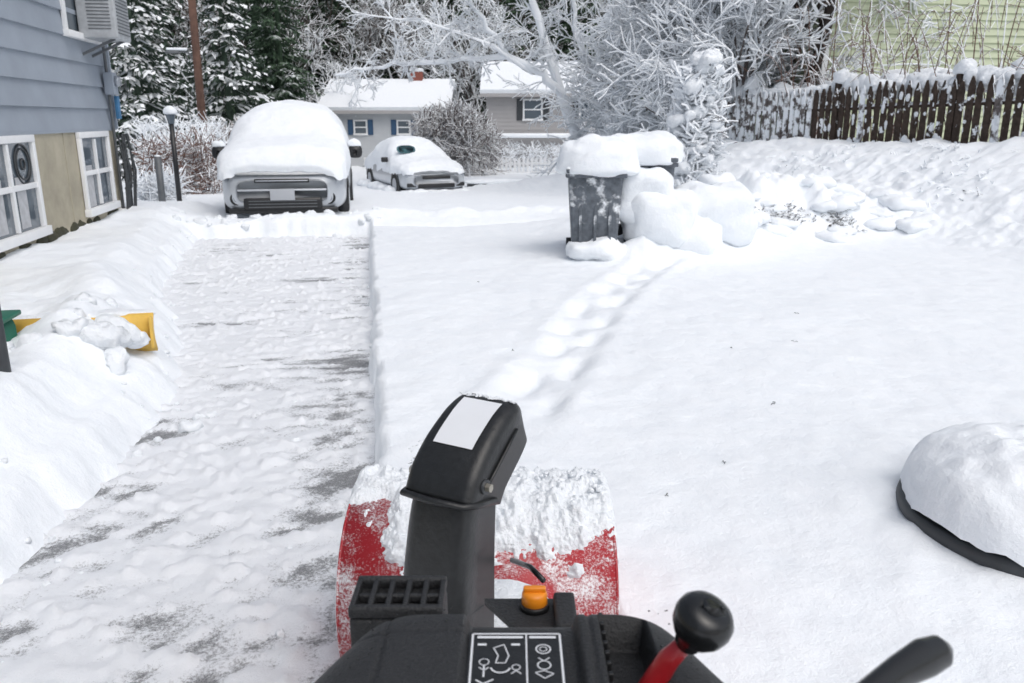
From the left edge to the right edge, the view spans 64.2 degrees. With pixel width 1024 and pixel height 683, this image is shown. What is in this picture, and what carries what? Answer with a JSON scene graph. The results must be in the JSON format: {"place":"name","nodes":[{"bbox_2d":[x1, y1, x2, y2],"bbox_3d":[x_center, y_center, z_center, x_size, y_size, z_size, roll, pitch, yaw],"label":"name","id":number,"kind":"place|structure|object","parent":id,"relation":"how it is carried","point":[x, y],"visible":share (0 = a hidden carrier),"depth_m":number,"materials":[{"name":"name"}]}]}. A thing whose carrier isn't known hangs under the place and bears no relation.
{"place":"outdoors","nodes":[
{"label":"outdoors","id":0,"kind":"place"},
{"bbox_2d":[13,144,31,183],"bbox_3d":[-4.881,-1.770,8.146,0.019,0.399,0.398,-3,16,-9],"label":"window fan","id":1,"kind":"object","parent":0,"point":[15,156],"depth_m":8.12},
{"bbox_2d":[0,208,118,258],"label":"foundation dirt","id":2,"kind":"structure","parent":0,"point":[59,232],"depth_m":9.02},
{"bbox_2d":[0,234,375,682],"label":"driveway","id":3,"kind":"structure","parent":0,"point":[211,579],"depth_m":3.51,"materials":[{"name":"snow"}]},
{"bbox_2d":[314,390,953,682],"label":"snow blower","id":4,"kind":"object","parent":3,"relation":"on","point":[469,551],"visible":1,"depth_m":1.61,"materials":[{"name":"red paint"}]},
{"bbox_2d":[0,72,1023,682],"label":"snow ground","id":5,"kind":"structure","parent":0,"point":[732,420],"depth_m":4.75,"materials":[{"name":"snow"}]},
{"bbox_2d":[0,306,11,371],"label":"black post","id":6,"kind":"object","parent":5,"relation":"on","point":[5,365],"visible":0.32,"depth_m":3.90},
{"bbox_2d":[1,310,20,341],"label":"green recycling tub","id":7,"kind":"object","parent":5,"relation":"on","point":[8,316],"visible":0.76,"depth_m":4.75,"materials":[{"name":"plastic"}]},
{"bbox_2d":[4,130,121,253],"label":"foundation wall","id":8,"kind":"structure","parent":5,"relation":"on","point":[54,179],"depth_m":9.21,"materials":[{"name":"wood"}]},
{"bbox_2d":[0,142,40,239],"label":"window pane","id":9,"kind":"object","parent":8,"relation":"attached to","point":[33,208],"visible":0.33,"depth_m":7.99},
{"bbox_2d":[0,182,8,236],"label":"curtain","id":10,"kind":"object","parent":9,"relation":"hanging from","point":[3,227],"visible":1,"depth_m":7.66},
{"bbox_2d":[2,145,21,233],"bbox_3d":[-4.815,-1.464,7.862,0.030,0.840,0.050,-3,16,-9],"label":"window mullion","id":11,"kind":"structure","parent":9,"relation":"attached to","point":[11,184],"depth_m":7.85},
{"bbox_2d":[0,135,34,143],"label":"frame top","id":12,"kind":"object","parent":9,"relation":"attached to","point":[16,139],"visible":1,"depth_m":7.96,"materials":[{"name":"white paint"}]},
{"bbox_2d":[0,182,37,194],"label":"sash rail","id":13,"kind":"object","parent":9,"relation":"attached to","point":[7,190],"visible":1,"depth_m":8.01,"materials":[{"name":"white paint"}]},
{"bbox_2d":[14,176,31,228],"bbox_3d":[-4.867,-1.381,8.128,0.004,0.500,0.220,-3,16,-9],"label":"curtain","id":14,"kind":"object","parent":9,"relation":"hanging from","point":[24,209],"visible":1,"depth_m":8.13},
{"bbox_2d":[0,225,52,252],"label":"frame sill","id":15,"kind":"structure","parent":8,"relation":"on","point":[11,242],"depth_m":7.98,"materials":[{"name":"white paint"}]},
{"bbox_2d":[28,142,46,225],"bbox_3d":[-4.922,-1.631,8.471,0.046,0.858,0.070,-3,16,-9],"label":"frame","id":16,"kind":"object","parent":15,"relation":"on","point":[37,179],"visible":0.91,"depth_m":8.45,"materials":[{"name":"white paint"}]},
{"bbox_2d":[0,128,116,135],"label":"sill trim","id":17,"kind":"structure","parent":8,"relation":"attached to","point":[46,132],"depth_m":8.92,"materials":[{"name":"white"}]},
{"bbox_2d":[62,133,74,221],"bbox_3d":[-5.116,-1.794,9.444,0.008,1.200,0.012,-3,16,-9],"label":"panel joint","id":18,"kind":"object","parent":8,"relation":"attached to","point":[68,176],"visible":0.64,"depth_m":9.41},
{"bbox_2d":[82,137,112,207],"bbox_3d":[-5.271,-2.156,10.348,0.010,0.910,1.080,-3,16,-9],"label":"window pane","id":19,"kind":"object","parent":8,"relation":"attached to","point":[102,161],"visible":0.5,"depth_m":10.50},
{"bbox_2d":[86,165,96,206],"bbox_3d":[-5.217,-1.929,10.125,0.004,0.500,0.220,-3,16,-9],"label":"curtain","id":20,"kind":"object","parent":19,"relation":"hanging from","point":[91,187],"visible":1,"depth_m":10.12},
{"bbox_2d":[75,131,108,137],"bbox_3d":[-5.251,-2.596,10.230,0.050,0.070,1.150,-3,16,-9],"label":"frame top","id":21,"kind":"object","parent":19,"relation":"attached to","point":[91,134],"visible":1,"depth_m":10.11,"materials":[{"name":"white paint"}]},
{"bbox_2d":[92,139,103,202],"bbox_3d":[-5.251,-2.157,10.351,0.030,0.800,0.050,-3,16,-9],"label":"window mullion","id":22,"kind":"structure","parent":19,"relation":"attached to","point":[97,167],"depth_m":10.34},
{"bbox_2d":[86,167,110,175],"bbox_3d":[-5.256,-2.157,10.350,0.030,0.056,1.008,-3,16,-9],"label":"sash rail","id":23,"kind":"object","parent":19,"relation":"attached to","point":[95,171],"visible":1,"depth_m":10.31,"materials":[{"name":"white paint"}]},
{"bbox_2d":[85,200,120,216],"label":"frame sill","id":24,"kind":"structure","parent":8,"relation":"on","point":[101,209],"depth_m":10.33,"materials":[{"name":"white paint"}]},
{"bbox_2d":[76,138,90,209],"bbox_3d":[-5.162,-2.016,9.837,0.046,0.838,0.070,-3,16,-9],"label":"frame","id":25,"kind":"object","parent":24,"relation":"on","point":[83,173],"visible":1,"depth_m":9.81,"materials":[{"name":"white paint"}]},
{"bbox_2d":[105,136,116,200],"bbox_3d":[-5.341,-2.298,10.864,0.046,0.838,0.070,-3,16,-9],"label":"frame","id":26,"kind":"object","parent":24,"relation":"on","point":[111,172],"visible":0.88,"depth_m":10.84,"materials":[{"name":"white paint"}]},
{"bbox_3d":[-5.531,-2.805,2.362,2.960,4.500,16.760,-3,16,-9],"label":"upper wall","id":27,"kind":"object","parent":8,"relation":"on","visible":0},
{"bbox_2d":[0,0,112,132],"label":"side siding","id":28,"kind":"object","parent":27,"relation":"attached to","point":[51,77],"visible":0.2,"depth_m":8.88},
{"bbox_2d":[63,29,101,44],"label":"frame sill","id":29,"kind":"structure","parent":28,"relation":"attached to","point":[70,33],"depth_m":9.68,"materials":[{"name":"white paint"}]},
{"bbox_2d":[59,0,67,28],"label":"frame","id":30,"kind":"object","parent":29,"relation":"on","point":[63,15],"visible":1,"depth_m":9.40,"materials":[{"name":"white paint"}]},
{"bbox_2d":[65,0,78,31],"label":"window pane","id":31,"kind":"object","parent":29,"relation":"on","point":[72,20],"visible":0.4,"depth_m":9.72,"materials":[{"name":"grey glass"}]},
{"bbox_2d":[75,0,130,57],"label":"air conditioner","id":32,"kind":"object","parent":28,"relation":"attached to","point":[106,22],"visible":0.94,"depth_m":9.90,"materials":[{"name":"grey plastic"}]},
{"bbox_2d":[105,44,118,128],"bbox_3d":[-5.444,-5.072,10.621,0.060,4.460,0.060,-3,16,-9],"label":"corner board","id":33,"kind":"object","parent":28,"relation":"attached to","point":[112,96],"visible":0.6,"depth_m":11.08,"materials":[{"name":"blue"}]},
{"bbox_2d":[102,42,136,208],"bbox_3d":[-5.322,-3.588,10.980,0.190,3.653,0.626,-3,16,-9],"label":"wall conduit","id":34,"kind":"object","parent":28,"relation":"attached to","point":[112,82],"depth_m":11.10,"materials":[{"name":"grey plastic"}]},
{"bbox_2d":[12,308,157,350],"bbox_3d":[-2.729,-0.133,5.339,0.848,0.279,1.270,-4,16,-13],"label":"yellow snow shovel","id":35,"kind":"object","parent":5,"relation":"on","point":[138,324],"visible":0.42,"depth_m":5.02,"materials":[{"name":"plastic"}]},
{"bbox_2d":[108,0,199,180],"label":"snowy spruce","id":36,"kind":"object","parent":5,"relation":"on","point":[129,79],"visible":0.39,"depth_m":29.24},
{"bbox_2d":[154,155,165,200],"bbox_3d":[-5.817,-2.519,13.539,0.110,1.130,0.110,-3,16,-9],"label":"bollard post","id":37,"kind":"object","parent":5,"relation":"on","point":[159,177],"visible":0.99,"depth_m":13.45,"materials":[{"name":"grey plastic"}]},
{"bbox_2d":[123,159,201,200],"bbox_3d":[-7.382,-3.196,17.042,1.434,1.299,1.416,-11,19,-36],"label":"snowy bush","id":38,"kind":"object","parent":5,"relation":"on","point":[148,184],"visible":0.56,"depth_m":16.92,"materials":[{"name":"white plant"}]},
{"bbox_2d":[111,0,225,170],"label":"snowy spruce","id":39,"kind":"object","parent":5,"relation":"on","point":[165,5],"visible":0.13,"depth_m":35.75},
{"bbox_2d":[163,106,181,200],"bbox_3d":[-6.549,-3.526,15.870,0.269,2.039,0.257,-3,16,-9],"label":"lamp post","id":40,"kind":"object","parent":5,"relation":"on","point":[170,112],"visible":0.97,"depth_m":15.76,"materials":[{"name":"black metal"}]},
{"bbox_2d":[128,124,226,194],"bbox_3d":[-8.288,-4.369,20.553,2.688,2.161,1.889,-3,16,-9],"label":"snowy bush","id":41,"kind":"object","parent":5,"relation":"on","point":[208,163],"visible":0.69,"depth_m":20.30,"materials":[{"name":"plant"}]},
{"bbox_2d":[125,111,232,188],"bbox_3d":[-9.416,-5.344,23.419,3.167,2.460,2.300,-3,16,-9],"label":"snowy bush","id":42,"kind":"object","parent":5,"relation":"on","point":[187,128],"visible":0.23,"depth_m":23.06,"materials":[{"name":"white plant"}]},
{"bbox_2d":[164,0,207,173],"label":"utility pole","id":43,"kind":"object","parent":5,"relation":"on","point":[197,64],"visible":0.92,"depth_m":24.80,"materials":[{"name":"brown wood"}]},
{"bbox_2d":[0,206,381,662],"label":"snow clods","id":44,"kind":"object","parent":5,"relation":"on","point":[112,340],"visible":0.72,"depth_m":4.65,"materials":[{"name":"snow"}]},
{"bbox_2d":[181,117,236,170],"bbox_3d":[-8.910,-6.742,29.261,5.009,2.564,3.382,-3,16,-9],"label":"snowy bush","id":45,"kind":"object","parent":5,"relation":"on","point":[219,131],"depth_m":28.18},
{"bbox_2d":[176,0,277,170],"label":"snowy spruce","id":46,"kind":"object","parent":5,"relation":"on","point":[223,36],"visible":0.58,"depth_m":33.89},
{"bbox_2d":[205,0,317,118],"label":"pine tree","id":47,"kind":"object","parent":5,"relation":"on","point":[252,29],"visible":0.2,"depth_m":41.11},
{"bbox_2d":[220,0,302,114],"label":"pine tree","id":48,"kind":"object","parent":5,"relation":"on","point":[264,40],"visible":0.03,"depth_m":48.81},
{"bbox_2d":[234,0,325,109],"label":"pine tree","id":49,"kind":"object","parent":5,"relation":"on","point":[283,91],"visible":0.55,"depth_m":39.46,"materials":[{"name":"plant"}]},
{"bbox_2d":[212,100,361,213],"bbox_3d":[-3.830,-3.213,14.349,2.393,2.000,4.698,-3,16,-9],"label":"parked suv","id":50,"kind":"object","parent":5,"relation":"on","point":[290,156],"visible":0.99,"depth_m":12.34,"materials":[{"name":"silver metal"}]},
{"bbox_2d":[276,25,382,103],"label":"snowy tree","id":51,"kind":"object","parent":5,"relation":"on","point":[317,63],"visible":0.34,"depth_m":48.93,"materials":[{"name":"snow"}]},
{"bbox_2d":[306,0,366,99],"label":"pine tree","id":52,"kind":"object","parent":5,"relation":"on","point":[328,40],"visible":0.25,"depth_m":51.30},
{"bbox_2d":[109,0,661,134],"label":"distant forest","id":53,"kind":"object","parent":5,"relation":"on","point":[313,20],"visible":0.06,"depth_m":50.84,"materials":[{"name":"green plant"}]},
{"bbox_2d":[339,0,441,78],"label":"snowy tree","id":54,"kind":"object","parent":5,"relation":"on","point":[374,36],"visible":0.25,"depth_m":51.68,"materials":[{"name":"snow"}]},
{"bbox_2d":[366,0,433,78],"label":"pine tree","id":55,"kind":"object","parent":5,"relation":"on","point":[386,76],"visible":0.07,"depth_m":53.26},
{"bbox_2d":[357,136,468,192],"bbox_3d":[-2.848,-4.927,22.829,2.269,1.596,4.735,-7,17,-23],"label":"parked car","id":56,"kind":"object","parent":5,"relation":"on","point":[409,163],"visible":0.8,"depth_m":21.55,"materials":[{"name":"silver metal"}]},
{"bbox_2d":[370,0,527,111],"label":"snowy tree","id":57,"kind":"object","parent":5,"relation":"on","point":[472,69],"visible":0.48,"depth_m":48.69,"materials":[{"name":"snow"}]},
{"bbox_2d":[406,94,511,175],"bbox_3d":[-1.913,-7.727,31.991,3.964,3.754,4.097,-13,20,-39],"label":"bush","id":58,"kind":"object","parent":5,"relation":"on","point":[457,129],"visible":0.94,"depth_m":31.24,"materials":[{"name":"grey plant"}]},
{"bbox_2d":[437,0,491,130],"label":"pine tree","id":59,"kind":"object","parent":5,"relation":"on","point":[457,71],"visible":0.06,"depth_m":52.64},
{"bbox_2d":[328,0,636,176],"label":"leaning snowy tree","id":60,"kind":"object","parent":5,"relation":"on","point":[554,84],"visible":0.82,"depth_m":24.18,"materials":[{"name":"white plant"}]},
{"bbox_2d":[477,0,553,119],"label":"pine tree","id":61,"kind":"object","parent":5,"relation":"on","point":[513,12],"visible":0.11,"depth_m":51.21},
{"bbox_2d":[474,158,556,172],"bbox_3d":[0.600,-7.275,34.320,4.400,0.850,0.075,0,15,0],"label":"white picket fence","id":62,"kind":"object","parent":5,"relation":"on","point":[523,163],"visible":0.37,"depth_m":34.26,"materials":[{"name":"paint"}]},
{"bbox_2d":[494,139,565,171],"bbox_3d":[1.007,-8.070,36.123,3.904,1.903,2.664,-3,16,-9],"label":"snowy bush","id":63,"kind":"object","parent":5,"relation":"on","point":[513,152],"visible":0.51,"depth_m":35.87,"materials":[{"name":"white plant"}]},
{"bbox_2d":[495,133,570,139],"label":"snow","id":64,"kind":"structure","parent":5,"relation":"on","point":[534,135],"depth_m":39.97,"materials":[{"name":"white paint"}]},
{"bbox_2d":[536,0,619,118],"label":"pine tree","id":65,"kind":"object","parent":5,"relation":"on","point":[565,49],"visible":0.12,"depth_m":50.42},
{"bbox_2d":[556,133,640,260],"bbox_3d":[0.891,-1.491,8.591,0.869,1.364,0.903,1,15,2],"label":"trash can","id":66,"kind":"object","parent":5,"relation":"on","point":[595,169],"visible":0.9,"depth_m":8.29,"materials":[{"name":"plastic"}]},
{"bbox_2d":[539,0,672,135],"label":"snowy tree","id":67,"kind":"object","parent":5,"relation":"on","point":[609,65],"visible":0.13,"depth_m":22.30,"materials":[{"name":"white plant"}]},
{"bbox_2d":[536,1,678,140],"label":"snowy tree","id":68,"kind":"object","parent":5,"relation":"on","point":[571,122],"visible":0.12,"depth_m":23.45,"materials":[{"name":"white plant"}]},
{"bbox_2d":[569,113,665,134],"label":"snowy bush","id":69,"kind":"object","parent":5,"relation":"on","point":[603,123],"visible":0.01,"depth_m":31.85,"materials":[{"name":"white plant"}]},
{"bbox_2d":[593,96,665,135],"bbox_3d":[3.162,-5.270,21.385,2.405,2.242,1.770,-3,16,-9],"label":"snowy bush","id":70,"kind":"object","parent":5,"relation":"on","point":[623,128],"visible":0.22,"depth_m":21.06,"materials":[{"name":"white plant"}]},
{"bbox_2d":[613,130,757,254],"bbox_3d":[1.808,-1.553,8.852,1.733,1.427,1.131,2,15,6],"label":"snow pile","id":71,"kind":"object","parent":5,"relation":"on","point":[697,217],"visible":0.75,"depth_m":8.47,"materials":[{"name":"snow"}]},
{"bbox_2d":[581,0,790,124],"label":"snowy tree","id":72,"kind":"object","parent":5,"relation":"on","point":[622,91],"visible":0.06,"depth_m":19.36,"materials":[{"name":"snow"}]},
{"bbox_2d":[599,0,795,131],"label":"snowy tree","id":73,"kind":"object","parent":5,"relation":"on","point":[662,104],"visible":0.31,"depth_m":17.78,"materials":[{"name":"snow"}]},
{"bbox_2d":[663,59,738,184],"bbox_3d":[2.549,-2.903,11.240,0.983,2.086,0.957,-3,16,-9],"label":"upright snowy shrub","id":74,"kind":"object","parent":5,"relation":"on","point":[716,151],"visible":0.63,"depth_m":11.02,"materials":[{"name":"white plant"}]},
{"bbox_2d":[666,48,726,187],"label":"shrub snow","id":75,"kind":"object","parent":74,"relation":"on","point":[699,60],"visible":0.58,"depth_m":10.98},
{"bbox_2d":[593,0,860,131],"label":"snowy tree","id":76,"kind":"object","parent":5,"relation":"on","point":[712,27],"visible":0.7,"depth_m":15.81,"materials":[{"name":"snow"}]},
{"bbox_2d":[586,0,895,131],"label":"maple tree","id":77,"kind":"object","parent":5,"relation":"on","point":[625,32],"visible":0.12,"depth_m":18.09,"materials":[{"name":"white plant"}]},
{"bbox_2d":[730,0,823,139],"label":"side siding","id":78,"kind":"object","parent":5,"relation":"on","point":[815,26],"visible":0.02,"depth_m":17.91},
{"bbox_2d":[816,36,829,136],"bbox_3d":[6.451,-7.206,16.505,0.120,7.400,0.120,-3,16,-9],"label":"corner board","id":79,"kind":"object","parent":78,"relation":"attached to","point":[823,67],"depth_m":16.86,"materials":[{"name":"white paint"}]},
{"bbox_2d":[755,200,827,224],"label":"buried shrub","id":80,"kind":"object","parent":5,"relation":"on","point":[789,215],"visible":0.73,"depth_m":9.67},
{"bbox_2d":[661,0,962,138],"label":"snowy tree","id":81,"kind":"object","parent":5,"relation":"on","point":[853,57],"visible":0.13,"depth_m":16.77,"materials":[{"name":"white plant"}]},
{"bbox_2d":[723,0,909,136],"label":"maple tree","id":82,"kind":"object","parent":5,"relation":"on","point":[828,9],"visible":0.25,"depth_m":16.26,"materials":[{"name":"grey plant"}]},
{"bbox_2d":[698,172,938,243],"bbox_3d":[3.244,-1.841,10.694,3.556,0.812,3.179,-3,16,-9],"label":"snow mound","id":83,"kind":"object","parent":5,"relation":"on","point":[894,200],"visible":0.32,"depth_m":9.75,"materials":[{"name":"snow"}]},
{"bbox_2d":[812,209,867,232],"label":"buried shrub","id":84,"kind":"object","parent":5,"relation":"on","point":[835,219],"visible":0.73,"depth_m":9.71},
{"bbox_2d":[714,0,966,135],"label":"maple tree","id":85,"kind":"object","parent":5,"relation":"on","point":[916,3],"visible":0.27,"depth_m":16.43,"materials":[{"name":"grey plant"}]},
{"bbox_2d":[681,57,1023,143],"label":"wooden picket fence","id":86,"kind":"object","parent":5,"relation":"on","point":[971,77],"visible":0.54,"depth_m":13.22,"materials":[{"name":"brown wood"}]},
{"bbox_2d":[739,0,1023,141],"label":"bramble canes","id":87,"kind":"object","parent":5,"relation":"on","point":[916,42],"visible":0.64,"depth_m":13.46,"materials":[{"name":"plant"}]},
{"bbox_2d":[746,141,1017,211],"bbox_3d":[5.804,-1.994,10.313,2.222,0.953,8.425,-6,17,-22],"label":"bank brush","id":88,"kind":"object","parent":5,"relation":"on","point":[925,162],"visible":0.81,"depth_m":11.24,"materials":[{"name":"plant"}]},
{"bbox_2d":[896,421,1023,577],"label":"round fire pit","id":89,"kind":"object","parent":5,"relation":"on","point":[959,489],"visible":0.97,"depth_m":2.70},
{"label":"walls","id":90,"kind":"object","parent":5,"relation":"on","visible":0},
{"bbox_2d":[347,120,352,134],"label":"shutter","id":91,"kind":"object","parent":90,"relation":"attached to","point":[350,127],"visible":1,"depth_m":44.43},
{"bbox_2d":[353,133,367,134],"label":"frame sill","id":92,"kind":"structure","parent":90,"relation":"attached to","point":[360,133],"depth_m":44.48,"materials":[{"name":"white paint"}]},
{"bbox_2d":[355,121,365,132],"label":"window pane","id":93,"kind":"object","parent":92,"relation":"on","point":[360,124],"visible":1,"depth_m":44.45,"materials":[{"name":"grey glass"}]},
{"bbox_2d":[368,120,372,134],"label":"shutter","id":94,"kind":"object","parent":90,"relation":"attached to","point":[370,127],"visible":1,"depth_m":44.43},
{"bbox_2d":[336,114,431,166],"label":"lap siding","id":95,"kind":"object","parent":90,"relation":"attached to","point":[381,128],"visible":0.08,"depth_m":44.49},
{"bbox_2d":[318,79,457,110],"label":"roof","id":96,"kind":"structure","parent":90,"relation":"on","point":[398,95],"depth_m":45.06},
{"bbox_2d":[333,111,427,113],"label":"fascia","id":97,"kind":"structure","parent":96,"relation":"attached to","point":[373,112],"depth_m":43.82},
{"bbox_2d":[410,72,422,80],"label":"chimney","id":98,"kind":"object","parent":96,"relation":"on","point":[418,76],"visible":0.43,"depth_m":46.85,"materials":[{"name":"red brick"}]},
{"bbox_2d":[391,120,395,134],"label":"shutter","id":99,"kind":"object","parent":90,"relation":"attached to","point":[393,127],"visible":1,"depth_m":44.43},
{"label":"frame sill","id":100,"kind":"object","parent":90,"relation":"attached to","visible":0},
{"bbox_2d":[398,121,408,132],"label":"window pane","id":101,"kind":"object","parent":100,"relation":"on","point":[402,124],"visible":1,"depth_m":44.45,"materials":[{"name":"grey glass"}]},
{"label":"walls","id":102,"kind":"object","parent":5,"relation":"on","visible":0},
{"bbox_2d":[517,99,521,119],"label":"shutter","id":103,"kind":"object","parent":102,"relation":"attached to","point":[519,109],"visible":0.86,"depth_m":41.30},
{"bbox_2d":[522,119,542,120],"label":"frame sill","id":104,"kind":"structure","parent":102,"relation":"attached to","point":[531,120],"depth_m":41.40,"materials":[{"name":"white paint"}]},
{"bbox_2d":[524,100,540,118],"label":"window pane","id":105,"kind":"object","parent":104,"relation":"on","point":[531,114],"visible":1,"depth_m":41.34,"materials":[{"name":"grey glass"}]},
{"bbox_2d":[543,99,548,119],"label":"shutter","id":106,"kind":"object","parent":102,"relation":"attached to","point":[545,111],"visible":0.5,"depth_m":41.31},
{"bbox_2d":[486,97,609,167],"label":"lap siding","id":107,"kind":"object","parent":102,"relation":"attached to","point":[502,111],"visible":0.16,"depth_m":41.58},
{"bbox_2d":[480,61,618,97],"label":"roof","id":108,"kind":"structure","parent":102,"relation":"on","point":[508,70],"depth_m":42.06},
{"bbox_2d":[480,93,587,96],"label":"fascia","id":109,"kind":"structure","parent":108,"relation":"attached to","point":[502,95],"depth_m":40.71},
{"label":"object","id":110,"kind":"object","parent":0,"visible":0},
{"bbox_2d":[822,0,1023,141],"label":"front siding","id":111,"kind":"object","parent":110,"relation":"attached to","point":[991,38],"visible":0.12,"depth_m":17.20,"materials":[{"name":"wood"}]},
{"bbox_3d":[-0.200,-4.482,23.657,2.200,0.200,0.250,-1,15,-4],"label":"wall","id":112,"kind":"object","parent":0,"visible":0},
{"bbox_2d":[464,178,525,183],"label":"snow cap","id":113,"kind":"structure","parent":112,"relation":"on","point":[490,181],"depth_m":23.43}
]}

